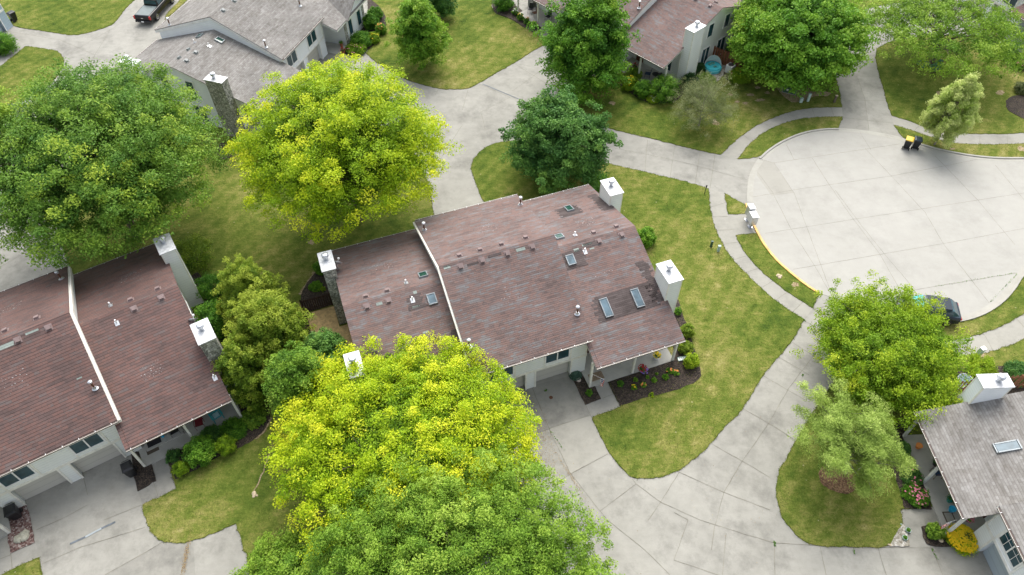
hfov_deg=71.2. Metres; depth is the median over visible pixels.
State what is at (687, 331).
shrub
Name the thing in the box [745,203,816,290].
curb
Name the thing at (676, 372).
perennial
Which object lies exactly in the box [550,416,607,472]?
driveway slab
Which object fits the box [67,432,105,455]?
window
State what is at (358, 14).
window
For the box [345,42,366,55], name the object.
shrub
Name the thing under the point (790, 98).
bare ground
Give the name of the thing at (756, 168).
gutter pan
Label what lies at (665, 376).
perennial
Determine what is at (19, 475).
window
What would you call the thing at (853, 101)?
driveway slab
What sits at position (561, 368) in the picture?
garage door
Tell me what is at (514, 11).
rose
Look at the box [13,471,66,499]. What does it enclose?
garage door
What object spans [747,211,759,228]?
mailbox cluster
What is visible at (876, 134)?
gutter pan
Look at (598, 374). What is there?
doormat
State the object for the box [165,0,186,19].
lawn
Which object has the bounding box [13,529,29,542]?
garden stone
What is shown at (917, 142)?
trash cart
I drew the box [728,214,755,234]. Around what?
sidewalk
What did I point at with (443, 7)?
young tree
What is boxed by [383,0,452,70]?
young tree
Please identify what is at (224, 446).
shrub
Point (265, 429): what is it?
bare edging
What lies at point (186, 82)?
window
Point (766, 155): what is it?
gutter pan
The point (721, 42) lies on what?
window
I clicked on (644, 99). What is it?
mulch bed
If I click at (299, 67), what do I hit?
garage door
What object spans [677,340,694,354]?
shrub
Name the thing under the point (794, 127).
lawn
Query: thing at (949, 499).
plant pot
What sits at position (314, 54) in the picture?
garage door
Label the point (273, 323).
arborvitae
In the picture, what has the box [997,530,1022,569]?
window
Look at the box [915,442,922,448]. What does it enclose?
plant pot
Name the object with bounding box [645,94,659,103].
shrub
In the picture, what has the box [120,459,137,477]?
trash cart
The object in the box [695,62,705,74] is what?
shrub
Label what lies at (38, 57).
lawn
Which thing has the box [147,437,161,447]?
doormat
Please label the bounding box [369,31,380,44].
shrub
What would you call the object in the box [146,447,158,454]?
doormat
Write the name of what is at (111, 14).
lawn
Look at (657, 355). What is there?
plant pot
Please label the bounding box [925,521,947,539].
shrub
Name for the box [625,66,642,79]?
shrub
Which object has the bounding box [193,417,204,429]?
porch chair
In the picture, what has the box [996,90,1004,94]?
bare ground
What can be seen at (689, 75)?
shrub
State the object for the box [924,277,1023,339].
lawn
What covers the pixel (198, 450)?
shrub
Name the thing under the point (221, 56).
townhouse
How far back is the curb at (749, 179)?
62.44 m
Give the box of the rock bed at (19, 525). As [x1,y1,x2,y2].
[8,505,34,552]
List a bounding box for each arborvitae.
[210,253,289,329]
[211,331,274,411]
[221,277,315,382]
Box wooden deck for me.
[308,306,352,344]
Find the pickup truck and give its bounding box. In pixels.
[133,0,173,22]
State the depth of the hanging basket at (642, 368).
47.89 m
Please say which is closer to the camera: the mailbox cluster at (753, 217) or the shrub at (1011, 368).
the shrub at (1011, 368)
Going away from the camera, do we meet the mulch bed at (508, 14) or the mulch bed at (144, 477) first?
the mulch bed at (144, 477)
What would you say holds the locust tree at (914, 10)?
on the lawn at (901, 82)
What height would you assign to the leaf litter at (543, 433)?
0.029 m
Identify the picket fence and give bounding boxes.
[299,292,332,334]
[712,46,744,69]
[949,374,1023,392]
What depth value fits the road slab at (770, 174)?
62.43 m
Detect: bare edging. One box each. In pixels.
[254,417,271,438]
[254,453,269,490]
[299,272,314,294]
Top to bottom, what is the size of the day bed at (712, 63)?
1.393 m
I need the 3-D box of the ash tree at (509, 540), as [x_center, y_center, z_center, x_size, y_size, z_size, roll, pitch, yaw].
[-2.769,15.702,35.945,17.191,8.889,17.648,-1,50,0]
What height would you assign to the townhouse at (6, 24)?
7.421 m
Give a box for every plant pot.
[653,351,660,359]
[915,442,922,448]
[946,494,953,503]
[948,505,956,512]
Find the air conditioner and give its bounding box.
[725,62,735,72]
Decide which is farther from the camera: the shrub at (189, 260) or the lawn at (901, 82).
the lawn at (901, 82)
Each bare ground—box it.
[776,86,830,101]
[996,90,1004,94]
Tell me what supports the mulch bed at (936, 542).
on the driveway at (652, 526)
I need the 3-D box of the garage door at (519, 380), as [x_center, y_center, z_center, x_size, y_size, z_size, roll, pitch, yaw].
[-0.454,6.420,48.103,2.580,1.970,0.075,-16,52,-12]
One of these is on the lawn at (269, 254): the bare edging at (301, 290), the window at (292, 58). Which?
the bare edging at (301, 290)
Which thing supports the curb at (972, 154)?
on the road at (978, 257)
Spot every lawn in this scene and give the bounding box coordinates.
[0,0,133,34]
[0,46,63,103]
[2,557,41,574]
[62,110,471,574]
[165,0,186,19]
[366,0,543,89]
[471,140,802,478]
[578,0,898,154]
[725,193,745,213]
[736,233,817,307]
[738,116,841,158]
[776,339,1023,547]
[875,35,1023,133]
[894,125,1023,156]
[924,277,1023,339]
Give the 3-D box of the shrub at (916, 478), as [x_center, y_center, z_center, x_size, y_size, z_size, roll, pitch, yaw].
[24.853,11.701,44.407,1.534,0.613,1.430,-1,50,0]
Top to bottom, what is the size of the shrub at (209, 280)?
2.076 m
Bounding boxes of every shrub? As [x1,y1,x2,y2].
[0,31,20,56]
[164,448,181,463]
[171,460,188,477]
[174,232,215,272]
[180,433,217,468]
[192,298,231,341]
[193,270,223,302]
[200,424,221,442]
[213,434,237,456]
[218,416,247,439]
[241,403,268,429]
[308,280,322,291]
[312,261,322,275]
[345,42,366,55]
[350,30,371,46]
[362,12,379,30]
[366,6,383,19]
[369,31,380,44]
[375,22,386,34]
[490,0,514,12]
[582,173,609,191]
[585,389,592,396]
[617,380,623,386]
[621,75,638,91]
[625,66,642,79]
[631,79,651,98]
[637,226,656,248]
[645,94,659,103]
[649,72,681,103]
[674,306,682,314]
[677,71,699,94]
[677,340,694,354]
[680,323,695,338]
[683,352,699,368]
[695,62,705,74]
[696,71,715,86]
[725,45,742,64]
[725,66,753,84]
[896,440,911,455]
[897,454,915,467]
[899,467,924,485]
[900,482,930,508]
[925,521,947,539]
[942,523,978,556]
[966,353,998,376]
[1001,39,1023,60]
[1002,359,1023,387]
[1012,59,1023,70]
[1013,81,1023,94]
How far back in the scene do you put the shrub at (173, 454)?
45.59 m
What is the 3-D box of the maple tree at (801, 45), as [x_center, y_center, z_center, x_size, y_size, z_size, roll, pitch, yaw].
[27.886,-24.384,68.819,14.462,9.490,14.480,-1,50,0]
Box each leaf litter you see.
[181,529,193,574]
[528,393,559,476]
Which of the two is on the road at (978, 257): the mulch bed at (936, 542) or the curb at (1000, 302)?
the curb at (1000, 302)
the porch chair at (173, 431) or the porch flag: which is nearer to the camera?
the porch flag
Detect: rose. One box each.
[511,7,518,15]
[516,13,524,20]
[523,17,530,23]
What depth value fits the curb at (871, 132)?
66.58 m
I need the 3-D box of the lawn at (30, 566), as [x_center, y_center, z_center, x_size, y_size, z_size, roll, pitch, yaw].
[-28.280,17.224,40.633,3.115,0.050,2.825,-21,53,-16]
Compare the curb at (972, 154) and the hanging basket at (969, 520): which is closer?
the hanging basket at (969, 520)
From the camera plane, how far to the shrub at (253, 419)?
47.19 m
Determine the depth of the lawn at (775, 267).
55.77 m
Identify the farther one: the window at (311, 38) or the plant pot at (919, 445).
the window at (311, 38)
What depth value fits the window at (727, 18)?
71.75 m
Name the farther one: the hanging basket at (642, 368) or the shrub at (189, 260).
the shrub at (189, 260)
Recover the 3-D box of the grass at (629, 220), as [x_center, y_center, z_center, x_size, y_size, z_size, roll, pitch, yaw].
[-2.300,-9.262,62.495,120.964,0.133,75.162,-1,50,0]
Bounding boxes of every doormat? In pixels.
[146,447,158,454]
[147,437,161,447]
[588,371,604,381]
[942,511,955,524]
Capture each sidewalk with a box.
[709,189,812,318]
[721,107,842,158]
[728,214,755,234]
[892,116,1023,144]
[945,314,1023,354]
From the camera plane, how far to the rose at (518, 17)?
79.33 m
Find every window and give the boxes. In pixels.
[0,465,37,488]
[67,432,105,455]
[160,76,170,89]
[183,80,197,95]
[192,104,210,124]
[286,49,297,65]
[306,29,316,47]
[347,18,353,35]
[356,8,361,26]
[489,366,513,380]
[545,349,569,364]
[665,60,672,71]
[700,45,710,62]
[706,22,714,38]
[714,35,726,55]
[723,12,731,28]
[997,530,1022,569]
[1001,0,1018,7]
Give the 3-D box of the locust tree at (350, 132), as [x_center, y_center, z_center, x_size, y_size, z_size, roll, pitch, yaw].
[-12.904,-10.083,54.310,16.626,14.006,16.303,-26,55,-20]
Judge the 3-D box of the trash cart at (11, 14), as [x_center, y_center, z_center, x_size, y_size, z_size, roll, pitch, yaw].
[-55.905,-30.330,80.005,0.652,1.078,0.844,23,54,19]
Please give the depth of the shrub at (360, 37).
75.99 m
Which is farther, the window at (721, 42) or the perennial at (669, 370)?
the window at (721, 42)
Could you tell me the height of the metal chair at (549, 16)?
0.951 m
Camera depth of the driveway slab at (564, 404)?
48.28 m
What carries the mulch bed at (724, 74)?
on the lawn at (757, 112)
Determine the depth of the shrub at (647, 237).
56.63 m
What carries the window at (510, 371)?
in the townhouse at (528, 294)
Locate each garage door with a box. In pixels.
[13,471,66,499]
[73,444,120,471]
[296,63,302,80]
[307,46,319,67]
[490,376,522,395]
[536,362,567,380]
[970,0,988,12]
[983,544,1008,574]
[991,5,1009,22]
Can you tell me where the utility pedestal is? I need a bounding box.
[976,346,986,355]
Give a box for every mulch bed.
[131,451,155,490]
[168,398,269,478]
[192,272,262,398]
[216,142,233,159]
[301,273,330,332]
[341,0,385,55]
[492,0,540,31]
[571,373,600,404]
[608,300,700,405]
[620,83,683,102]
[723,63,767,81]
[819,464,854,493]
[891,411,931,508]
[921,525,951,546]
[953,366,1023,393]
[1006,95,1023,118]
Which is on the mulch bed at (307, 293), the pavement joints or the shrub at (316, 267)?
the shrub at (316, 267)
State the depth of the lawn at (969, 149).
64.98 m
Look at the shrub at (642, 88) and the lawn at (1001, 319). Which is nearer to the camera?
the lawn at (1001, 319)
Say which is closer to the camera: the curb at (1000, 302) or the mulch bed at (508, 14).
the curb at (1000, 302)
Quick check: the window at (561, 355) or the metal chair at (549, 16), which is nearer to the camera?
the window at (561, 355)
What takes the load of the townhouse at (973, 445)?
on the lawn at (795, 501)
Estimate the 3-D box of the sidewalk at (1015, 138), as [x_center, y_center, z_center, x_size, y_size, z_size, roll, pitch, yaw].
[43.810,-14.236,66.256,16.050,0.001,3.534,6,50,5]
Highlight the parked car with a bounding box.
[894,295,961,325]
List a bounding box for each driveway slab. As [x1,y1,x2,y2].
[108,542,195,574]
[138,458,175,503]
[499,387,548,436]
[532,376,590,427]
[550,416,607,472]
[836,72,868,130]
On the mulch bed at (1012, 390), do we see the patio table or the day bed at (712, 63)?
the patio table
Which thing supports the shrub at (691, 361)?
on the mulch bed at (628, 395)
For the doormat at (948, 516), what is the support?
on the townhouse at (973, 445)
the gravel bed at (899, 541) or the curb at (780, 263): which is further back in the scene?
the curb at (780, 263)
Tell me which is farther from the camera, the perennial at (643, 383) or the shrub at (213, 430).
the perennial at (643, 383)
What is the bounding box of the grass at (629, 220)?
[1,0,1023,574]
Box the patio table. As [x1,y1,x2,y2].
[958,373,972,388]
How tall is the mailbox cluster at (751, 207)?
1.590 m
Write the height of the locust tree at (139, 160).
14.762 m
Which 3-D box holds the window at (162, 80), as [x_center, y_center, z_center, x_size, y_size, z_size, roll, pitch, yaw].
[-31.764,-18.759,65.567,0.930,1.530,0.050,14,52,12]
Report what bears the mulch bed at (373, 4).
on the driveway at (652, 526)
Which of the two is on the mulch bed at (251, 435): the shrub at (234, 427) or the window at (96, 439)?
the shrub at (234, 427)
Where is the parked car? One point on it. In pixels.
(952, 310)
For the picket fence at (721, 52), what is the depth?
73.00 m
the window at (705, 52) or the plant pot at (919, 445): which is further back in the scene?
the window at (705, 52)
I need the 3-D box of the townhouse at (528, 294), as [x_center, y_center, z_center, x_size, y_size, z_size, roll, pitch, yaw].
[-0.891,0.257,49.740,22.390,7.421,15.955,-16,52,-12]
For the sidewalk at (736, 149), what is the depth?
67.59 m
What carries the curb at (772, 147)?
on the road at (978, 257)
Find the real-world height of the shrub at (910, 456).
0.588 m
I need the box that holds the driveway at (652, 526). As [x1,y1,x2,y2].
[0,0,1021,574]
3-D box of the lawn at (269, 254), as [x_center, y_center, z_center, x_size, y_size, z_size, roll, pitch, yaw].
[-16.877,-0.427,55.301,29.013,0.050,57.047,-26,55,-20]
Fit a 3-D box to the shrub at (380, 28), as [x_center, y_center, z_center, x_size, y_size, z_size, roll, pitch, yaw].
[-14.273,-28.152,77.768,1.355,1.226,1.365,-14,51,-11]
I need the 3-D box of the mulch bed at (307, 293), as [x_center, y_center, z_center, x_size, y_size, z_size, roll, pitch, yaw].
[-14.677,1.008,54.040,3.609,0.050,6.979,19,53,16]
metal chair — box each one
[528,3,533,13]
[545,10,551,19]
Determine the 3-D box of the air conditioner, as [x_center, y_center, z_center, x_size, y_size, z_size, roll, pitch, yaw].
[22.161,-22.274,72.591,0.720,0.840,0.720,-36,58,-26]
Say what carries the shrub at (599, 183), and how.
on the lawn at (754, 335)
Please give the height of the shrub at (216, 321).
2.857 m
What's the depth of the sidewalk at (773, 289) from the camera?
56.51 m
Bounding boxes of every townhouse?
[0,4,12,32]
[0,233,241,538]
[118,0,365,136]
[317,177,685,429]
[517,0,750,91]
[902,373,1023,574]
[961,0,1023,52]
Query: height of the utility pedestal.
1.000 m
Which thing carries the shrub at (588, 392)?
on the mulch bed at (582, 386)
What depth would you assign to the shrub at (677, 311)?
52.72 m
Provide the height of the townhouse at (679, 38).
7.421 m
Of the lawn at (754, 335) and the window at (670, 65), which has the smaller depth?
the lawn at (754, 335)
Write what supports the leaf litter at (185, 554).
on the driveway slab at (163, 558)
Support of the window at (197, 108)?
in the townhouse at (221, 56)
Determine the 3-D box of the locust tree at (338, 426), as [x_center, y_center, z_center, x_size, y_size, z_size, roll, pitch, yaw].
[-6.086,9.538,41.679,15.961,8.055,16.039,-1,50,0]
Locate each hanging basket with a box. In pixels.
[638,364,646,371]
[966,518,974,522]
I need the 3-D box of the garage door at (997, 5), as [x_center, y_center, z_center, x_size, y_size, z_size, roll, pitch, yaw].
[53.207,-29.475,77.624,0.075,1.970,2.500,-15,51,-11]
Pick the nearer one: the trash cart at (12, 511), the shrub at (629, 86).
the trash cart at (12, 511)
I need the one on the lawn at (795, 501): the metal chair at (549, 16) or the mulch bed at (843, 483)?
the mulch bed at (843, 483)
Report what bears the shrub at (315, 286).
on the mulch bed at (307, 293)
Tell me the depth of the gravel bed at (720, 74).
72.61 m
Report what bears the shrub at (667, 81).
on the mulch bed at (644, 99)
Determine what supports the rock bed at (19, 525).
on the driveway at (652, 526)
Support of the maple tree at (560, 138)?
on the lawn at (754, 335)
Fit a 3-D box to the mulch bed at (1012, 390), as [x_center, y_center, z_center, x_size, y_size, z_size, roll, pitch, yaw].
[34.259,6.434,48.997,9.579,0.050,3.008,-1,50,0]
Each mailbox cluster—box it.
[744,203,755,221]
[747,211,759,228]
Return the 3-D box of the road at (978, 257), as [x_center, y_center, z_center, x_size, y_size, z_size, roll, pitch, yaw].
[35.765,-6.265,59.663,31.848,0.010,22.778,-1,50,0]
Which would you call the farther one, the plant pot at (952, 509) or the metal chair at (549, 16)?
the metal chair at (549, 16)
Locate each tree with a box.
[0,52,234,270]
[220,52,465,243]
[229,524,338,574]
[257,329,544,574]
[259,340,333,429]
[282,433,624,574]
[302,326,350,379]
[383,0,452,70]
[427,0,458,18]
[498,84,623,194]
[525,0,642,109]
[665,69,741,136]
[726,0,879,98]
[786,377,920,502]
[789,269,993,433]
[858,0,1023,80]
[919,71,983,148]
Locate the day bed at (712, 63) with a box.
[704,55,721,73]
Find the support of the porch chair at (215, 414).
on the townhouse at (106, 361)
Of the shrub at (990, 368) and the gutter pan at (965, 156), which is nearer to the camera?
the shrub at (990, 368)
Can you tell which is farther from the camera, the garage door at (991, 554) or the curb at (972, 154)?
the curb at (972, 154)
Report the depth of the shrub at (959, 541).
41.54 m
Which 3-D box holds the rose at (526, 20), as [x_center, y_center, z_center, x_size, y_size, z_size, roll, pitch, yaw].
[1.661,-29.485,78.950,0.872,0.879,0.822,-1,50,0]
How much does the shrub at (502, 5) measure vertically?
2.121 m
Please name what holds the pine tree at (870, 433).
on the lawn at (795, 501)
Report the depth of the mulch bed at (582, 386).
48.73 m
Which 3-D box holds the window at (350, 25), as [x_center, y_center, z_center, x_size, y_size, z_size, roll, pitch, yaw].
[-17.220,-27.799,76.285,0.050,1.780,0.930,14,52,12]
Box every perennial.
[631,384,636,389]
[640,381,646,387]
[662,373,668,379]
[665,367,672,373]
[673,369,679,375]
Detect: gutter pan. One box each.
[749,159,763,201]
[761,130,838,159]
[839,130,904,141]
[919,145,1023,160]
[961,266,1023,318]
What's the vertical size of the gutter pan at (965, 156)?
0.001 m
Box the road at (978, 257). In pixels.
[747,128,1023,315]
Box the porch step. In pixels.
[144,426,183,451]
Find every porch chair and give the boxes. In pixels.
[169,428,180,437]
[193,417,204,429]
[208,409,223,423]
[930,466,941,478]
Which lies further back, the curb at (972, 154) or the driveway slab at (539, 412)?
the curb at (972, 154)
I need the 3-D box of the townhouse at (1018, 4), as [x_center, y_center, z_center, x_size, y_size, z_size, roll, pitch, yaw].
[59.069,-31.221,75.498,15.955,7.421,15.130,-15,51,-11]
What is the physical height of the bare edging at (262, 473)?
0.001 m
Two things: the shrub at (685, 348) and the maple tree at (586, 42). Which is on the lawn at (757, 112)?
the maple tree at (586, 42)
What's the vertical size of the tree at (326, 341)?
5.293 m
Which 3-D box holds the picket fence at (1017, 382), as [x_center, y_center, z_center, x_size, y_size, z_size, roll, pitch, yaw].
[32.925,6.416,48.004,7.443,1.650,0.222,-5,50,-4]
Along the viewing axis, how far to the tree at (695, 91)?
64.70 m
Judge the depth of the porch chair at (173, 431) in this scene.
46.45 m
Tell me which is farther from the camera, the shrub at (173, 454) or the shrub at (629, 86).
the shrub at (629, 86)
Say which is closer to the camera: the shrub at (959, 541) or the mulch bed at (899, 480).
the shrub at (959, 541)
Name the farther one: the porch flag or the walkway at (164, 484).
the walkway at (164, 484)
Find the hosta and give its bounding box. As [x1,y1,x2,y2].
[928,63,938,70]
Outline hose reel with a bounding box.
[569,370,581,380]
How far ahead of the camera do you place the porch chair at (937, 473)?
44.18 m
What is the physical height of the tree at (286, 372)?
7.843 m
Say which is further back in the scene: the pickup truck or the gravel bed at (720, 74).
the pickup truck
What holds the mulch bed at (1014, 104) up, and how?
on the lawn at (901, 82)
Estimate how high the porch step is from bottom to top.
0.140 m
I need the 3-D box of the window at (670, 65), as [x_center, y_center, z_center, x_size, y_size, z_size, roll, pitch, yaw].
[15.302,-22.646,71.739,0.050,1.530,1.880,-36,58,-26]
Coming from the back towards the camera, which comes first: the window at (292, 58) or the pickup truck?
the pickup truck
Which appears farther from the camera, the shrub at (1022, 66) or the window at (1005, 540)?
the shrub at (1022, 66)
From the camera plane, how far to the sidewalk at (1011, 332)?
51.41 m
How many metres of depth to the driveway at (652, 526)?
44.63 m
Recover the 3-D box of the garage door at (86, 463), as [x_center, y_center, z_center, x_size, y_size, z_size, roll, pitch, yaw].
[-26.112,10.543,44.909,2.500,1.970,0.075,-26,55,-20]
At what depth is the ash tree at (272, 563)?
38.44 m
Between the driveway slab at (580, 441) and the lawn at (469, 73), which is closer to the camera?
the driveway slab at (580, 441)
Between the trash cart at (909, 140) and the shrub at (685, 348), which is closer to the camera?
the shrub at (685, 348)
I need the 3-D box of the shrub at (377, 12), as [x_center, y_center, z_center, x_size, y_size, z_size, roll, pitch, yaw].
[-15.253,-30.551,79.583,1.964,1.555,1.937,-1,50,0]
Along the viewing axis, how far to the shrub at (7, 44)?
75.57 m
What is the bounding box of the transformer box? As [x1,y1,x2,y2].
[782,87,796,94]
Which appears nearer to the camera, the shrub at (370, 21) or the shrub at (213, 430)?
the shrub at (213, 430)
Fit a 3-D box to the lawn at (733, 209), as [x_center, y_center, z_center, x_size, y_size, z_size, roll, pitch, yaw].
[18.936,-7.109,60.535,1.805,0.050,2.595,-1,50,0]
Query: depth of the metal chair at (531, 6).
80.23 m
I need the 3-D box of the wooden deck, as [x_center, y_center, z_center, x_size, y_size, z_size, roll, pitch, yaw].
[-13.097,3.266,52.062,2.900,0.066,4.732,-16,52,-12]
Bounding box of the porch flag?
[941,520,954,528]
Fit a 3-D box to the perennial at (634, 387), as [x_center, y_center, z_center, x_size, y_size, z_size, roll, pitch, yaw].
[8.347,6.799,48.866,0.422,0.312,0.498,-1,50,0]
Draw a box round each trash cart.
[3,502,22,519]
[6,10,17,22]
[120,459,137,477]
[901,135,914,150]
[911,136,922,149]
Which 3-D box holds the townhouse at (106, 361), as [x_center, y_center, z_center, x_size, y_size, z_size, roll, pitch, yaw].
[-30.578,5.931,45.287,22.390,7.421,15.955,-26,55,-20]
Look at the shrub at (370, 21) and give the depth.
77.92 m
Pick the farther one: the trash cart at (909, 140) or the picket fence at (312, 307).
the trash cart at (909, 140)
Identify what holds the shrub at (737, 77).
on the mulch bed at (724, 74)
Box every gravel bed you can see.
[697,65,725,87]
[889,523,909,546]
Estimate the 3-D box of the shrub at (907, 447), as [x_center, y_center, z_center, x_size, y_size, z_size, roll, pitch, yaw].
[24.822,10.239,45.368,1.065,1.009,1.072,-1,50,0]
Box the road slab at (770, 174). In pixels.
[757,160,793,195]
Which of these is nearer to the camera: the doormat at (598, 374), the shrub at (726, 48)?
the doormat at (598, 374)
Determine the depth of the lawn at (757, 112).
68.61 m
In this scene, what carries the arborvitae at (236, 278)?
on the lawn at (269, 254)
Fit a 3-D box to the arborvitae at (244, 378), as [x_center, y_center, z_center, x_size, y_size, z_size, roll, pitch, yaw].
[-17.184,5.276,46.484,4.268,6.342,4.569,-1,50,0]
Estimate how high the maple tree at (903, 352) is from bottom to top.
6.219 m
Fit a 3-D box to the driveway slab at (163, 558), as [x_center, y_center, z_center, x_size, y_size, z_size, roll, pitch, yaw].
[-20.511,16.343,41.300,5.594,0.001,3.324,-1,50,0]
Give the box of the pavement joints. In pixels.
[3,17,1023,574]
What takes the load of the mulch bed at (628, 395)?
on the lawn at (754, 335)
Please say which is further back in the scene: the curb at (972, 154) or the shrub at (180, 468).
the curb at (972, 154)
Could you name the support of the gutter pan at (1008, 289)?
on the road at (978, 257)
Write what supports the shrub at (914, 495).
on the mulch bed at (899, 480)
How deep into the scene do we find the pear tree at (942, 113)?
61.34 m
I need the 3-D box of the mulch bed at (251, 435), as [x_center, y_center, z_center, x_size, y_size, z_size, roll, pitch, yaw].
[-19.232,9.539,46.952,6.940,0.050,3.795,-31,56,-23]
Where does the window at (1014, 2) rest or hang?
in the townhouse at (1018, 4)
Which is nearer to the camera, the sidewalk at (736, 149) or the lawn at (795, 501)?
the lawn at (795, 501)
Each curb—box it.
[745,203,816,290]
[747,158,759,201]
[759,128,838,158]
[839,128,905,139]
[921,143,1023,158]
[960,273,1023,321]
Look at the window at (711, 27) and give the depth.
70.58 m
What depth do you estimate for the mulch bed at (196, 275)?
54.15 m
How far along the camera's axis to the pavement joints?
50.00 m

